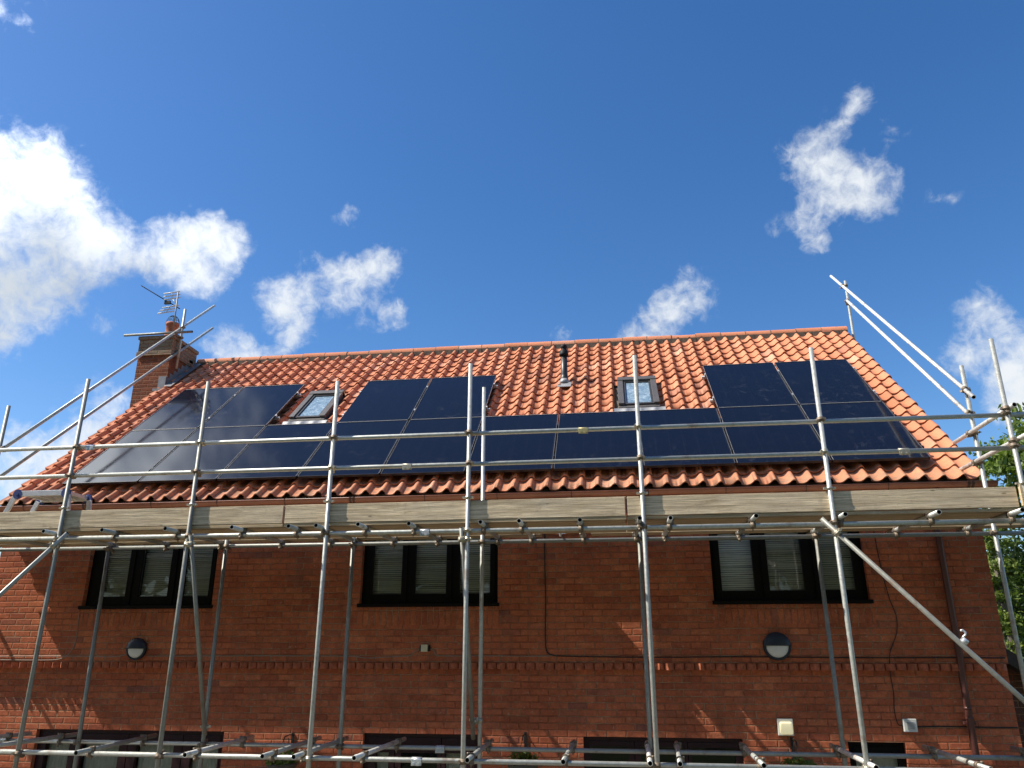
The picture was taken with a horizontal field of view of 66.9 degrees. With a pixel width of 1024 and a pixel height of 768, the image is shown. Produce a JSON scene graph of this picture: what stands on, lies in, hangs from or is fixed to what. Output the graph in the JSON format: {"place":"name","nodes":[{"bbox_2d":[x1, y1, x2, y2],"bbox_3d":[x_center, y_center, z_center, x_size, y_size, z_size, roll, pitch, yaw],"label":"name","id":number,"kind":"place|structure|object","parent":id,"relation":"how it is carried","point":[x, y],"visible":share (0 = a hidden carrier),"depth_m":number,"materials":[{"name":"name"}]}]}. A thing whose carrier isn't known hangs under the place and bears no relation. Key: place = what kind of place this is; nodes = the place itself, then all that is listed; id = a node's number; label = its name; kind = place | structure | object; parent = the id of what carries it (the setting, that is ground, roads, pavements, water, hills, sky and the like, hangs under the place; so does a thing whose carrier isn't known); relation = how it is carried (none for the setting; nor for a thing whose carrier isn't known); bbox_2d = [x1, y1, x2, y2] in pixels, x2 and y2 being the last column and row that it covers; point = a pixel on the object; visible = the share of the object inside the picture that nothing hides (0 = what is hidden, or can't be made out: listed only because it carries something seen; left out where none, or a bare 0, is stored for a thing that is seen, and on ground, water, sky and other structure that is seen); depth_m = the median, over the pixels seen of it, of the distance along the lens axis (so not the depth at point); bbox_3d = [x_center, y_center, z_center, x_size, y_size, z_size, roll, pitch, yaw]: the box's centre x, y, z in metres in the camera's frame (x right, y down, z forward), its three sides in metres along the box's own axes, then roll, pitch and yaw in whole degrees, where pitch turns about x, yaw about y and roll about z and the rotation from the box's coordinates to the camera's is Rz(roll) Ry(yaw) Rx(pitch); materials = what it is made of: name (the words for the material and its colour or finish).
{"place":"outdoors","nodes":[
{"label":"outdoors","id":0,"kind":"place"},
{"bbox_2d":[0,0,1023,556],"label":"sky","id":1,"kind":"structure","parent":0,"point":[325,176],"materials":[{"name":"blue"}]},
{"label":"ground","id":2,"kind":"structure","parent":0,"visible":0},
{"bbox_2d":[0,315,1023,767],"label":"brick house","id":3,"kind":"structure","parent":2,"relation":"on","point":[724,609],"depth_m":9.61,"materials":[{"name":"brick"},{"name":"clay tile"},{"name":"glass"}]},
{"bbox_2d":[0,609,79,660],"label":"cable","id":4,"kind":"object","parent":3,"relation":"attached to","point":[71,649],"visible":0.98,"depth_m":10.12,"materials":[{"name":"black plastic"}]},
{"bbox_2d":[0,654,126,656],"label":"cable","id":5,"kind":"object","parent":3,"relation":"attached to","point":[67,656],"visible":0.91,"depth_m":10.05,"materials":[{"name":"black plastic"}]},
{"bbox_2d":[33,729,223,767],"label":"patio door","id":6,"kind":"structure","parent":3,"relation":"in","point":[53,761],"depth_m":9.75,"materials":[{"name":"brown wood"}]},
{"bbox_2d":[124,638,146,659],"bbox_3d":[-4.821,3.395,9.931,0.270,0.270,0.106,-3,-19,7],"label":"bulkhead lamp","id":7,"kind":"object","parent":3,"relation":"attached to","point":[136,648],"visible":1,"depth_m":9.90,"materials":[{"name":"plastic"}]},
{"bbox_2d":[78,525,217,608],"bbox_3d":[-4.761,2.582,10.558,2.030,1.530,0.645,-3,-19,7],"label":"window","id":8,"kind":"structure","parent":3,"relation":"in","point":[145,578],"depth_m":10.39,"materials":[{"name":"black glass"}]},
{"bbox_2d":[141,285,180,331],"bbox_3d":[-7.080,-1.440,15.509,0.858,1.179,0.160,0,-19,0],"label":"television aerial","id":9,"kind":"object","parent":3,"relation":"attached to","point":[166,302],"visible":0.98,"depth_m":15.54,"materials":[{"name":"metal"}]},
{"bbox_2d":[265,733,299,767],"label":"hanging basket","id":10,"kind":"object","parent":3,"relation":"attached to","point":[283,764],"visible":0.51,"depth_m":9.01,"materials":[{"name":"metal"}]},
{"bbox_2d":[147,649,419,658],"bbox_3d":[-2.897,3.376,9.707,3.572,0.114,0.010,-3,-19,7],"label":"cable","id":11,"kind":"object","parent":3,"relation":"attached to","point":[295,655],"visible":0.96,"depth_m":9.68,"materials":[{"name":"black plastic"}]},
{"bbox_2d":[282,389,345,423],"bbox_3d":[-3.252,0.410,12.902,0.760,0.930,1.079,-3,-19,7],"label":"roof window","id":12,"kind":"structure","parent":3,"relation":"in","point":[318,406],"depth_m":12.81,"materials":[{"name":"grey glass"}]},
{"bbox_2d":[363,733,477,767],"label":"patio door","id":13,"kind":"structure","parent":3,"relation":"in","point":[370,738],"depth_m":9.27,"materials":[{"name":"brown wood"}]},
{"bbox_2d":[420,645,429,651],"bbox_3d":[-1.068,3.228,9.471,0.130,0.084,0.061,-3,-19,7],"label":"junction box","id":14,"kind":"object","parent":3,"relation":"attached to","point":[424,648],"visible":1,"depth_m":9.45,"materials":[{"name":"white plastic"}]},
{"bbox_2d":[357,538,498,606],"bbox_3d":[-1.014,2.415,10.073,1.965,1.530,0.645,-3,-19,7],"label":"window","id":15,"kind":"structure","parent":3,"relation":"in","point":[403,575],"depth_m":9.91,"materials":[{"name":"black glass"}]},
{"bbox_2d":[430,649,551,656],"bbox_3d":[-0.233,3.247,9.366,1.552,0.091,0.009,-3,-19,7],"label":"cable","id":16,"kind":"object","parent":3,"relation":"attached to","point":[515,656],"visible":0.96,"depth_m":9.30,"materials":[{"name":"black plastic"}]},
{"bbox_2d":[76,443,923,471],"bbox_3d":[-0.575,1.085,10.450,11.600,0.202,0.138,-3,-19,7],"label":"mounting rail","id":17,"kind":"object","parent":3,"relation":"attached to","point":[922,446],"visible":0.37,"depth_m":10.31,"materials":[{"name":"silver metal"}]},
{"bbox_2d":[62,428,196,485],"bbox_3d":[-5.652,1.060,11.593,1.123,0.040,1.737,-3,21,7],"label":"solar panel","id":18,"kind":"object","parent":17,"relation":"attached to","point":[131,459],"visible":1,"depth_m":11.49,"materials":[{"name":"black glass"}]},
{"bbox_2d":[139,425,265,482],"bbox_3d":[-4.512,1.010,11.445,1.123,0.040,1.737,-3,21,7],"label":"solar panel","id":19,"kind":"object","parent":17,"relation":"attached to","point":[213,457],"visible":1,"depth_m":11.34,"materials":[{"name":"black glass"}]},
{"bbox_2d":[217,423,332,480],"bbox_3d":[-3.373,0.959,11.298,1.123,0.040,1.737,-3,21,7],"label":"solar panel","id":20,"kind":"object","parent":17,"relation":"attached to","point":[276,455],"visible":0.81,"depth_m":11.18,"materials":[{"name":"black glass"}]},
{"bbox_2d":[298,420,407,478],"bbox_3d":[-2.233,0.908,11.150,1.123,0.040,1.737,-3,21,7],"label":"solar panel","id":21,"kind":"object","parent":17,"relation":"attached to","point":[365,452],"visible":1,"depth_m":11.04,"materials":[{"name":"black glass"}]},
{"bbox_2d":[381,417,481,475],"bbox_3d":[-1.094,0.858,11.003,1.123,0.040,1.737,-3,21,7],"label":"solar panel","id":22,"kind":"object","parent":17,"relation":"attached to","point":[449,449],"visible":0.95,"depth_m":10.89,"materials":[{"name":"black glass"}]},
{"bbox_2d":[471,414,557,472],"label":"solar panel","id":23,"kind":"object","parent":17,"relation":"attached to","point":[515,447],"visible":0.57,"depth_m":10.75,"materials":[{"name":"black glass"}]},
{"bbox_2d":[554,411,637,470],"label":"solar panel","id":24,"kind":"object","parent":17,"relation":"attached to","point":[596,444],"visible":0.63,"depth_m":10.60,"materials":[{"name":"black glass"}]},
{"bbox_2d":[640,408,734,467],"bbox_3d":[2.324,0.705,10.560,1.123,0.040,1.737,-3,21,7],"label":"solar panel","id":25,"kind":"object","parent":17,"relation":"attached to","point":[686,441],"visible":0.8,"depth_m":10.44,"materials":[{"name":"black glass"}]},
{"bbox_2d":[718,404,830,464],"bbox_3d":[3.463,0.654,10.413,1.123,0.040,1.737,-3,21,7],"label":"solar panel","id":26,"kind":"object","parent":17,"relation":"attached to","point":[773,438],"visible":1,"depth_m":10.30,"materials":[{"name":"black glass"}]},
{"bbox_2d":[800,401,929,462],"bbox_3d":[4.603,0.604,10.265,1.123,0.040,1.737,-3,21,7],"label":"solar panel","id":27,"kind":"object","parent":17,"relation":"attached to","point":[868,435],"visible":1,"depth_m":10.14,"materials":[{"name":"black glass"}]},
{"bbox_2d":[115,411,896,442],"bbox_3d":[-0.475,0.726,11.347,11.600,0.202,0.138,-3,-19,7],"label":"mounting rail","id":28,"kind":"object","parent":3,"relation":"attached to","point":[558,425],"visible":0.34,"depth_m":11.20,"materials":[{"name":"silver metal"}]},
{"bbox_2d":[507,732,538,767],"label":"hanging basket","id":29,"kind":"object","parent":3,"relation":"attached to","point":[523,756],"visible":0.49,"depth_m":8.74,"materials":[{"name":"metal"}]},
{"bbox_2d":[557,344,570,386],"bbox_3d":[0.879,-0.293,13.104,0.230,0.821,0.293,-3,-19,7],"label":"flue pipe","id":30,"kind":"object","parent":3,"relation":"on","point":[564,379],"visible":0.97,"depth_m":13.10,"materials":[{"name":"black metal"}]},
{"bbox_2d":[614,376,665,410],"bbox_3d":[1.986,0.178,12.225,0.775,0.931,1.076,-3,-19,7],"label":"roof window","id":31,"kind":"structure","parent":3,"relation":"in","point":[648,391],"depth_m":12.14,"materials":[{"name":"grey glass"}]},
{"bbox_2d":[583,736,743,767],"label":"casement window","id":32,"kind":"structure","parent":3,"relation":"in","point":[723,744],"depth_m":8.99,"materials":[{"name":"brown wood"}]},
{"bbox_2d":[544,534,1004,658],"bbox_3d":[2.937,2.440,9.185,5.132,1.528,0.013,-3,-19,7],"label":"cable","id":33,"kind":"object","parent":3,"relation":"attached to","point":[719,656],"visible":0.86,"depth_m":9.04,"materials":[{"name":"black plastic"}]},
{"bbox_2d":[763,632,791,659],"bbox_3d":[3.054,3.018,8.921,0.310,0.310,0.106,-3,-19,7],"label":"bulkhead lamp","id":34,"kind":"object","parent":3,"relation":"attached to","point":[777,645],"visible":1,"depth_m":8.89,"materials":[{"name":"plastic"}]},
{"bbox_2d":[777,719,793,735],"bbox_3d":[3.075,3.856,8.707,0.170,0.175,0.074,-3,-19,7],"label":"square wall lamp","id":35,"kind":"object","parent":3,"relation":"attached to","point":[785,727],"visible":1,"depth_m":8.68,"materials":[{"name":"grey plastic"}]},
{"bbox_2d":[707,511,873,604],"bbox_3d":[3.321,2.222,9.512,1.975,1.530,0.645,-3,-19,7],"label":"window","id":36,"kind":"structure","parent":3,"relation":"in","point":[763,571],"depth_m":9.34,"materials":[{"name":"black glass"}]},
{"bbox_2d":[710,390,877,401],"bbox_3d":[4.163,0.233,11.479,2.400,0.202,0.138,-3,-19,7],"label":"mounting rail","id":37,"kind":"object","parent":3,"relation":"attached to","point":[713,400],"visible":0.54,"depth_m":11.63,"materials":[{"name":"silver metal"}]},
{"bbox_2d":[703,362,797,408],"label":"solar panel","id":38,"kind":"object","parent":37,"relation":"attached to","point":[748,384],"visible":1,"depth_m":11.95,"materials":[{"name":"black glass"}]},
{"bbox_2d":[774,359,880,405],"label":"solar panel","id":39,"kind":"object","parent":37,"relation":"attached to","point":[840,380],"visible":1,"depth_m":11.80,"materials":[{"name":"black glass"}]},
{"bbox_2d":[780,737,816,764],"bbox_3d":[3.100,4.107,8.412,0.389,0.460,0.458,-3,-19,7],"label":"hanging basket","id":40,"kind":"object","parent":3,"relation":"attached to","point":[793,761],"visible":0.57,"depth_m":8.39,"materials":[{"name":"metal"}]},
{"bbox_2d":[848,742,906,766],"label":"back door","id":41,"kind":"structure","parent":3,"relation":"in","point":[854,747],"depth_m":8.61,"materials":[{"name":"black glass"}]},
{"bbox_2d":[873,531,902,725],"bbox_3d":[4.336,2.673,8.933,0.164,2.340,0.074,-3,-19,7],"label":"cable","id":42,"kind":"object","parent":3,"relation":"attached to","point":[895,635],"visible":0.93,"depth_m":8.83,"materials":[{"name":"black plastic"}]},
{"bbox_2d":[902,719,917,731],"bbox_3d":[4.392,3.767,8.555,0.140,0.135,0.059,-3,-19,7],"label":"floodlight","id":43,"kind":"object","parent":3,"relation":"attached to","point":[909,725],"visible":1,"depth_m":8.53,"materials":[{"name":"grey plastic"}]},
{"bbox_2d":[917,726,1017,727],"bbox_3d":[4.977,3.761,8.497,1.050,0.021,0.013,-3,-19,7],"label":"cable","id":44,"kind":"object","parent":3,"relation":"attached to","point":[966,726],"visible":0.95,"depth_m":8.50,"materials":[{"name":"black plastic"}]},
{"bbox_2d":[967,402,1023,544],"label":"broadleaf tree","id":45,"kind":"object","parent":2,"relation":"on","point":[1000,463],"visible":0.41,"depth_m":22.12,"materials":[{"name":"green plant"}]},
{"bbox_2d":[982,528,1023,658],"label":"ivy clad tree","id":46,"kind":"object","parent":2,"relation":"on","point":[1010,566],"visible":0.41,"depth_m":19.70,"materials":[{"name":"green plant"}]},
{"bbox_2d":[983,528,1023,656],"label":"tree","id":47,"kind":"object","parent":2,"relation":"on","point":[1018,551],"visible":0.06,"depth_m":22.62,"materials":[{"name":"green plant"}]},
{"bbox_2d":[1005,648,1023,747],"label":"outbuilding","id":48,"kind":"structure","parent":2,"relation":"on","point":[1014,674],"depth_m":9.42,"materials":[{"name":"brick"}]},
{"bbox_3d":[-4.952,0.640,12.659,2.400,0.202,0.138,-3,-19,7],"label":"mounting rail","id":49,"kind":"object","parent":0,"visible":0},
{"bbox_2d":[133,387,243,429],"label":"solar panel","id":50,"kind":"object","parent":49,"relation":"attached to","point":[183,409],"visible":1,"depth_m":13.13,"materials":[{"name":"black glass"}]},
{"bbox_2d":[199,384,304,427],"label":"solar panel","id":51,"kind":"object","parent":49,"relation":"attached to","point":[254,405],"visible":0.87,"depth_m":13.00,"materials":[{"name":"black glass"}]},
{"bbox_3d":[-1.534,0.487,12.216,2.400,0.202,0.138,-3,-19,7],"label":"mounting rail","id":52,"kind":"object","parent":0,"visible":0},
{"bbox_2d":[338,378,430,421],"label":"solar panel","id":53,"kind":"object","parent":52,"relation":"attached to","point":[383,400],"visible":1,"depth_m":12.70,"materials":[{"name":"black glass"}]},
{"bbox_2d":[410,375,495,419],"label":"solar panel","id":54,"kind":"object","parent":52,"relation":"attached to","point":[444,397],"visible":0.95,"depth_m":12.56,"materials":[{"name":"black glass"}]},
{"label":"deck plank","id":55,"kind":"object","parent":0,"visible":0},
{"bbox_2d":[3,488,92,528],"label":"work platform","id":56,"kind":"structure","parent":55,"relation":"on","point":[42,497],"depth_m":9.74,"materials":[{"name":"metal"}]},
{"label":"patio","id":57,"kind":"structure","parent":0,"visible":0},
{"bbox_2d":[0,275,1023,767],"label":"scaffold","id":58,"kind":"object","parent":57,"relation":"on","point":[652,751],"visible":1,"depth_m":8.52,"materials":[{"name":"metal"}]},
{"bbox_2d":[0,529,69,535],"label":"deck plank","id":59,"kind":"object","parent":58,"relation":"on","point":[19,532],"visible":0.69,"depth_m":9.10,"materials":[{"name":"brown wood"}]},
{"bbox_2d":[0,511,63,529],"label":"toe board","id":60,"kind":"object","parent":59,"relation":"on","point":[29,520],"visible":1,"depth_m":9.10,"materials":[{"name":"beige wood"}]},
{"bbox_2d":[8,534,78,536],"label":"deck plank","id":61,"kind":"object","parent":58,"relation":"on","point":[36,535],"visible":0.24,"depth_m":9.40,"materials":[{"name":"brown wood"}]},
{"bbox_2d":[0,540,107,543],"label":"deck plank","id":62,"kind":"object","parent":58,"relation":"on","point":[65,541],"visible":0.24,"depth_m":9.90,"materials":[{"name":"wood"}]},
{"bbox_2d":[0,539,258,546],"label":"deck plank","id":63,"kind":"object","parent":58,"relation":"on","point":[138,543],"visible":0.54,"depth_m":10.14,"materials":[{"name":"brown wood"}]},
{"bbox_2d":[62,524,290,533],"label":"deck plank","id":64,"kind":"object","parent":58,"relation":"on","point":[254,527],"visible":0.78,"depth_m":8.87,"materials":[{"name":"brown wood"}]},
{"bbox_2d":[63,505,285,528],"bbox_3d":[-3.891,1.527,8.892,2.695,0.203,0.038,-3,-19,7],"label":"toe board","id":65,"kind":"object","parent":64,"relation":"on","point":[234,515],"visible":1,"depth_m":8.87,"materials":[{"name":"beige wood"}]},
{"bbox_2d":[74,530,292,535],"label":"deck plank","id":66,"kind":"object","parent":58,"relation":"on","point":[257,531],"visible":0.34,"depth_m":9.06,"materials":[{"name":"wood"}]},
{"bbox_2d":[103,536,312,541],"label":"deck plank","id":67,"kind":"object","parent":58,"relation":"on","point":[183,539],"visible":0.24,"depth_m":9.56,"materials":[{"name":"brown wood"}]},
{"bbox_2d":[254,534,541,541],"bbox_3d":[-1.449,1.920,9.708,3.650,0.034,0.225,-3,-19,7],"label":"deck plank","id":68,"kind":"object","parent":58,"relation":"on","point":[404,538],"visible":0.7,"depth_m":9.69,"materials":[{"name":"brown wood"}]},
{"bbox_2d":[284,516,625,529],"bbox_3d":[-0.657,1.533,8.528,3.795,0.034,0.225,-3,-19,7],"label":"deck plank","id":69,"kind":"object","parent":58,"relation":"on","point":[491,522],"visible":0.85,"depth_m":8.43,"materials":[{"name":"brown wood"}]},
{"bbox_2d":[284,497,626,523],"bbox_3d":[-0.667,1.384,8.475,3.793,0.205,0.038,-3,-19,7],"label":"toe board","id":70,"kind":"object","parent":69,"relation":"on","point":[492,509],"visible":1,"depth_m":8.44,"materials":[{"name":"beige wood"}]},
{"bbox_2d":[305,523,625,531],"bbox_3d":[-0.626,1.607,8.741,3.795,0.034,0.225,-3,-19,7],"label":"deck plank","id":71,"kind":"object","parent":58,"relation":"on","point":[517,526],"visible":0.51,"depth_m":8.63,"materials":[{"name":"brown wood"}]},
{"bbox_2d":[310,530,625,537],"bbox_3d":[-0.563,1.759,9.181,3.795,0.034,0.225,-3,-19,7],"label":"deck plank","id":72,"kind":"object","parent":58,"relation":"on","point":[445,534],"visible":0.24,"depth_m":9.14,"materials":[{"name":"brown wood"}]},
{"bbox_2d":[591,526,919,535],"bbox_3d":[2.812,1.731,9.157,3.730,0.034,0.225,-3,-19,7],"label":"deck plank","id":73,"kind":"object","parent":58,"relation":"on","point":[626,533],"visible":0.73,"depth_m":9.12,"materials":[{"name":"wood"}]},
{"bbox_2d":[627,524,972,531],"bbox_3d":[3.246,1.585,8.684,3.875,0.034,0.225,-3,-19,7],"label":"deck plank","id":74,"kind":"object","parent":58,"relation":"on","point":[796,527],"visible":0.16,"depth_m":8.71,"materials":[{"name":"wood"}]},
{"bbox_2d":[627,515,997,525],"bbox_3d":[3.183,1.437,8.246,3.875,0.034,0.225,-3,-19,7],"label":"deck plank","id":75,"kind":"object","parent":58,"relation":"on","point":[846,519],"visible":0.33,"depth_m":8.23,"materials":[{"name":"brown wood"}]},
{"bbox_2d":[627,508,1018,522],"bbox_3d":[3.153,1.364,8.037,3.875,0.034,0.225,-3,-19,7],"label":"deck plank","id":76,"kind":"object","parent":58,"relation":"on","point":[851,514],"visible":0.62,"depth_m":7.98,"materials":[{"name":"brown wood"}]},
{"bbox_2d":[627,487,1019,515],"bbox_3d":[3.131,1.214,7.983,3.850,0.203,0.038,-3,-19,7],"label":"toe board","id":77,"kind":"object","parent":76,"relation":"on","point":[927,499],"visible":1,"depth_m":7.95,"materials":[{"name":"beige wood"}]},
{"bbox_2d":[1017,484,1023,505],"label":"toe board","id":78,"kind":"object","parent":76,"relation":"on","point":[1020,489],"visible":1,"depth_m":7.69,"materials":[{"name":"beige wood"}]},
{"bbox_2d":[915,523,1023,529],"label":"deck plank","id":79,"kind":"object","parent":58,"relation":"on","point":[1006,525],"visible":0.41,"depth_m":8.80,"materials":[{"name":"brown wood"}]}
]}

